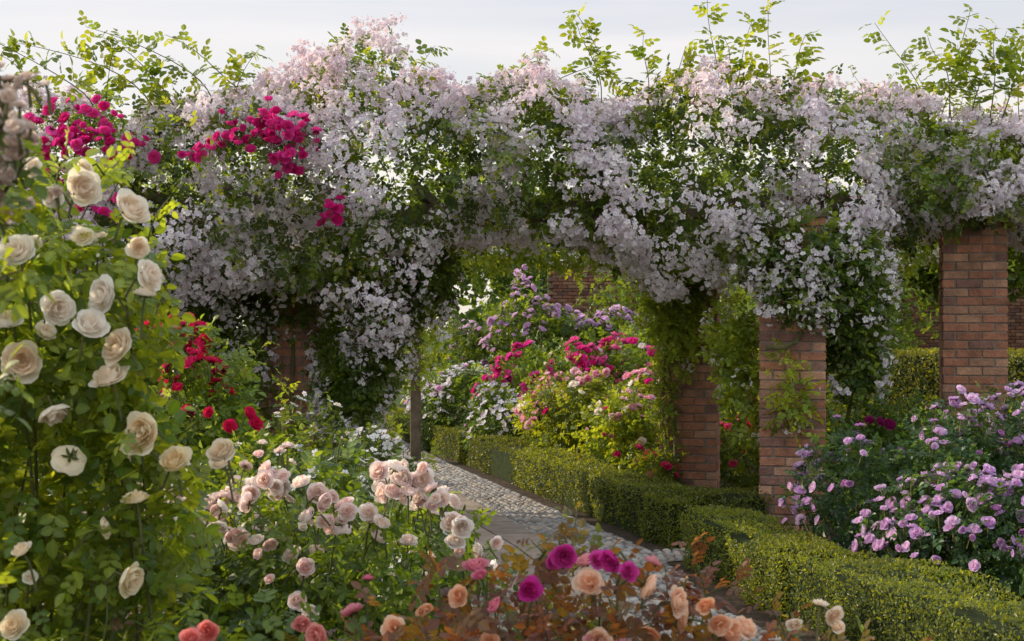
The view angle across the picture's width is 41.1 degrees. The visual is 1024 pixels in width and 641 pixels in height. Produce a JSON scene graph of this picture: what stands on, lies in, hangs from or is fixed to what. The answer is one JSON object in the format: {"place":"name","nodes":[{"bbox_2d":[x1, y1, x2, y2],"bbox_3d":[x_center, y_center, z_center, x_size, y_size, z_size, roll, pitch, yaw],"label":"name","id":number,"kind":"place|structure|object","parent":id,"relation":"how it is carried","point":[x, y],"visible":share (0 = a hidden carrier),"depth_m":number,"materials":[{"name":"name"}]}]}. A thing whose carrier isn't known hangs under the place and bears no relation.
{"place":"outdoors","nodes":[
{"label":"outdoors","id":0,"kind":"place"},
{"bbox_2d":[166,332,545,404],"bbox_3d":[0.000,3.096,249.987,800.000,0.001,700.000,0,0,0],"label":"ground","id":1,"kind":"structure","parent":0,"point":[398,401],"depth_m":48.99,"materials":[{"name":"green plant"}]},
{"bbox_2d":[121,148,293,277],"bbox_3d":[-8.030,-1.508,37.461,6.678,6.845,7.057,0,0,0],"label":"garden tree","id":2,"kind":"object","parent":1,"relation":"on","point":[160,189],"visible":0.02,"depth_m":36.39,"materials":[{"name":"green plant"}]},
{"bbox_2d":[342,178,492,377],"bbox_3d":[-3.124,-1.216,38.315,6.360,6.272,5.543,0,0,-15],"label":"garden tree","id":3,"kind":"object","parent":1,"relation":"on","point":[467,282],"visible":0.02,"depth_m":37.14,"materials":[{"name":"green plant"}]},
{"bbox_2d":[41,143,918,373],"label":"distant trees","id":4,"kind":"object","parent":1,"relation":"on","point":[469,314],"depth_m":49.87,"materials":[{"name":"green plant"}]},
{"bbox_2d":[457,195,584,348],"bbox_3d":[0.912,-1.071,39.902,6.662,6.000,6.474,0,0,33],"label":"garden tree","id":5,"kind":"object","parent":1,"relation":"on","point":[497,291],"visible":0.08,"depth_m":39.00,"materials":[{"name":"green plant"}]},
{"bbox_2d":[626,151,771,195],"bbox_3d":[6.213,-1.509,37.945,6.106,6.853,5.488,0,0,-27],"label":"garden tree","id":6,"kind":"object","parent":1,"relation":"on","point":[724,175],"visible":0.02,"depth_m":38.03,"materials":[{"name":"green plant"}]},
{"bbox_2d":[873,159,1023,330],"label":"garden tree","id":7,"kind":"object","parent":1,"relation":"on","point":[925,279],"visible":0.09,"depth_m":26.69,"materials":[{"name":"green plant"}]},
{"bbox_2d":[0,0,1023,331],"label":"sky","id":8,"kind":"structure","parent":0,"point":[482,35],"materials":[{"name":"white"}]},
{"bbox_2d":[9,405,1023,640],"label":"bed soil","id":9,"kind":"structure","parent":0,"point":[759,616],"depth_m":10.70,"materials":[{"name":"brown soil"}]},
{"bbox_2d":[0,61,62,597],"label":"faded rose cane","id":10,"kind":"object","parent":9,"relation":"on","point":[19,141],"visible":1,"depth_m":2.18,"materials":[{"name":"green plant"}]},
{"bbox_2d":[4,334,162,549],"bbox_3d":[-3.344,0.901,8.432,3.212,1.922,4.519,0,0,-42],"label":"green shrub","id":11,"kind":"object","parent":9,"relation":"on","point":[24,462],"depth_m":6.81,"materials":[{"name":"green plant"}]},
{"bbox_2d":[0,124,234,640],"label":"cream rose bush","id":12,"kind":"object","parent":9,"relation":"on","point":[98,363],"visible":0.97,"depth_m":3.51,"materials":[{"name":"green plant"}]},
{"bbox_2d":[7,309,313,588],"bbox_3d":[-2.306,0.864,8.133,2.607,1.884,1.229,0,0,9],"label":"crimson rose bush","id":13,"kind":"object","parent":9,"relation":"on","point":[210,427],"visible":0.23,"depth_m":7.93,"materials":[{"name":"green plant"}]},
{"bbox_2d":[7,563,366,640],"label":"coral rose bush","id":14,"kind":"object","parent":9,"relation":"on","point":[207,630],"visible":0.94,"depth_m":3.35,"materials":[{"name":"green plant"}]},
{"bbox_2d":[0,431,530,640],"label":"blush rose bush","id":15,"kind":"object","parent":9,"relation":"on","point":[247,544],"visible":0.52,"depth_m":5.11,"materials":[{"name":"green plant"}]},
{"bbox_2d":[158,303,387,435],"bbox_3d":[-4.074,0.280,20.298,4.253,3.368,11.766,0,0,6],"label":"green shrub","id":16,"kind":"object","parent":9,"relation":"on","point":[254,372],"depth_m":19.73,"materials":[{"name":"green plant"}]},
{"bbox_2d":[261,226,328,463],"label":"brick pillar","id":17,"kind":"structure","parent":9,"relation":"on","point":[283,350],"depth_m":12.25,"materials":[{"name":"brown brick"}]},
{"bbox_2d":[169,368,482,640],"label":"white rose bush","id":18,"kind":"object","parent":9,"relation":"on","point":[368,458],"visible":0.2,"depth_m":7.52,"materials":[{"name":"green plant"}]},
{"bbox_2d":[348,241,434,460],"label":"timber arch","id":19,"kind":"structure","parent":9,"relation":"on","point":[415,421],"depth_m":17.23,"materials":[{"name":"brown wood"}]},
{"bbox_2d":[399,360,557,451],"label":"pale lilac rose bush","id":20,"kind":"object","parent":9,"relation":"on","point":[444,394],"visible":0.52,"depth_m":18.50,"materials":[{"name":"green plant"}]},
{"bbox_2d":[0,0,1023,536],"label":"rambling rose","id":21,"kind":"object","parent":9,"relation":"on","point":[230,272],"visible":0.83,"depth_m":11.17,"materials":[{"name":"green plant"}]},
{"bbox_2d":[470,339,583,437],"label":"magenta rose bush","id":22,"kind":"object","parent":9,"relation":"on","point":[529,366],"visible":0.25,"depth_m":17.77,"materials":[{"name":"green plant"}]},
{"bbox_2d":[48,186,1019,403],"bbox_3d":[0.193,-0.106,22.060,16.520,4.097,2.323,0,0,0],"label":"rambling rose","id":23,"kind":"object","parent":9,"relation":"on","point":[547,260],"visible":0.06,"depth_m":22.06,"materials":[{"name":"green plant"}]},
{"bbox_2d":[434,264,646,408],"bbox_3d":[0.573,0.470,26.363,4.237,3.066,2.915,0,0,0],"label":"mauve rose bush","id":24,"kind":"object","parent":9,"relation":"on","point":[559,322],"visible":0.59,"depth_m":25.99,"materials":[{"name":"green plant"}]},
{"bbox_2d":[453,501,639,640],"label":"magenta rose bush","id":25,"kind":"object","parent":9,"relation":"on","point":[562,555],"visible":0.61,"depth_m":3.25,"materials":[{"name":"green plant"}]},
{"bbox_2d":[326,532,812,640],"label":"apricot rose bush","id":26,"kind":"object","parent":9,"relation":"on","point":[470,622],"visible":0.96,"depth_m":3.21,"materials":[{"name":"brown plant"}]},
{"bbox_2d":[385,406,774,548],"bbox_3d":[-0.431,1.570,16.853,1.363,0.486,13.421,0,0,-20],"label":"box hedge","id":27,"kind":"object","parent":9,"relation":"on","point":[642,506],"visible":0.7,"depth_m":12.37,"materials":[{"name":"green plant"}]},
{"bbox_2d":[506,350,658,481],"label":"pink rose bush","id":28,"kind":"object","parent":9,"relation":"on","point":[610,429],"visible":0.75,"depth_m":14.81,"materials":[{"name":"green plant"}]},
{"bbox_2d":[543,331,724,418],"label":"deep pink rose bush","id":29,"kind":"object","parent":9,"relation":"on","point":[600,354],"visible":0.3,"depth_m":18.68,"materials":[{"name":"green plant"}]},
{"bbox_2d":[658,237,720,488],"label":"brick pillar","id":30,"kind":"structure","parent":9,"relation":"on","point":[698,422],"depth_m":12.62,"materials":[{"name":"brown brick"}]},
{"bbox_2d":[615,396,836,490],"bbox_3d":[2.055,1.319,13.800,1.288,1.107,3.472,0,0,43],"label":"hot pink rose bush","id":31,"kind":"object","parent":9,"relation":"on","point":[648,461],"visible":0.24,"depth_m":13.97,"materials":[{"name":"green plant"}]},
{"bbox_2d":[525,268,938,395],"bbox_3d":[2.998,-0.068,26.517,9.857,4.187,7.303,0,0,-31],"label":"green shrub","id":32,"kind":"object","parent":9,"relation":"on","point":[623,299],"visible":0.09,"depth_m":25.69,"materials":[{"name":"green plant"}]},
{"bbox_2d":[757,211,829,539],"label":"brick pillar","id":33,"kind":"structure","parent":9,"relation":"on","point":[778,456],"depth_m":10.80,"materials":[{"name":"brown brick"}]},
{"bbox_2d":[28,183,1010,239],"bbox_3d":[0.071,-0.981,13.198,18.273,0.310,4.325,0,0,-4],"label":"pergola timber","id":34,"kind":"object","parent":33,"relation":"on","point":[430,203],"visible":0.04,"depth_m":11.77,"materials":[{"name":"brown wood"}]},
{"bbox_2d":[691,585,933,640],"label":"peach rose bush","id":35,"kind":"object","parent":9,"relation":"on","point":[834,616],"visible":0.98,"depth_m":3.35,"materials":[{"name":"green plant"}]},
{"bbox_2d":[677,504,1023,640],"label":"box hedge","id":36,"kind":"object","parent":9,"relation":"on","point":[887,599],"visible":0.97,"depth_m":7.47,"materials":[{"name":"green plant"}]},
{"bbox_2d":[719,327,1023,471],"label":"green shrub","id":37,"kind":"object","parent":9,"relation":"on","point":[838,410],"visible":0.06,"depth_m":16.25,"materials":[{"name":"green plant"}]},
{"bbox_2d":[751,347,1023,448],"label":"yew hedge","id":38,"kind":"object","parent":9,"relation":"on","point":[918,370],"visible":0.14,"depth_m":18.44,"materials":[{"name":"green plant"}]},
{"bbox_2d":[777,380,1023,603],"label":"lilac rose bush","id":39,"kind":"object","parent":9,"relation":"on","point":[987,523],"visible":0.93,"depth_m":8.65,"materials":[{"name":"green plant"}]},
{"bbox_2d":[826,382,1023,542],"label":"purple rose bush","id":40,"kind":"object","parent":9,"relation":"on","point":[877,417],"visible":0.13,"depth_m":10.80,"materials":[{"name":"green plant"}]},
{"bbox_2d":[939,216,1009,515],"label":"brick pillar","id":41,"kind":"structure","parent":9,"relation":"on","point":[973,318],"depth_m":11.84,"materials":[{"name":"brown brick"}]},
{"bbox_2d":[1011,533,1023,595],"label":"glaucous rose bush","id":42,"kind":"object","parent":9,"relation":"on","point":[1021,591],"visible":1,"depth_m":6.99,"materials":[{"name":"green plant"}]},
{"bbox_2d":[389,459,645,640],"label":"paved path","id":43,"kind":"structure","parent":0,"point":[510,533],"depth_m":10.77,"materials":[{"name":"stone"}]},
{"bbox_2d":[373,437,953,640],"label":"cobbles","id":44,"kind":"object","parent":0,"point":[485,493],"visible":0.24,"depth_m":11.88,"materials":[{"name":"grey stone"}]},
{"bbox_2d":[548,261,1023,366],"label":"brick wall","id":45,"kind":"structure","parent":0,"point":[563,292],"depth_m":30.31,"materials":[{"name":"brown brick"}]},
{"bbox_2d":[663,540,953,561],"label":"cross path","id":46,"kind":"structure","parent":0,"point":[680,551],"depth_m":10.14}
]}

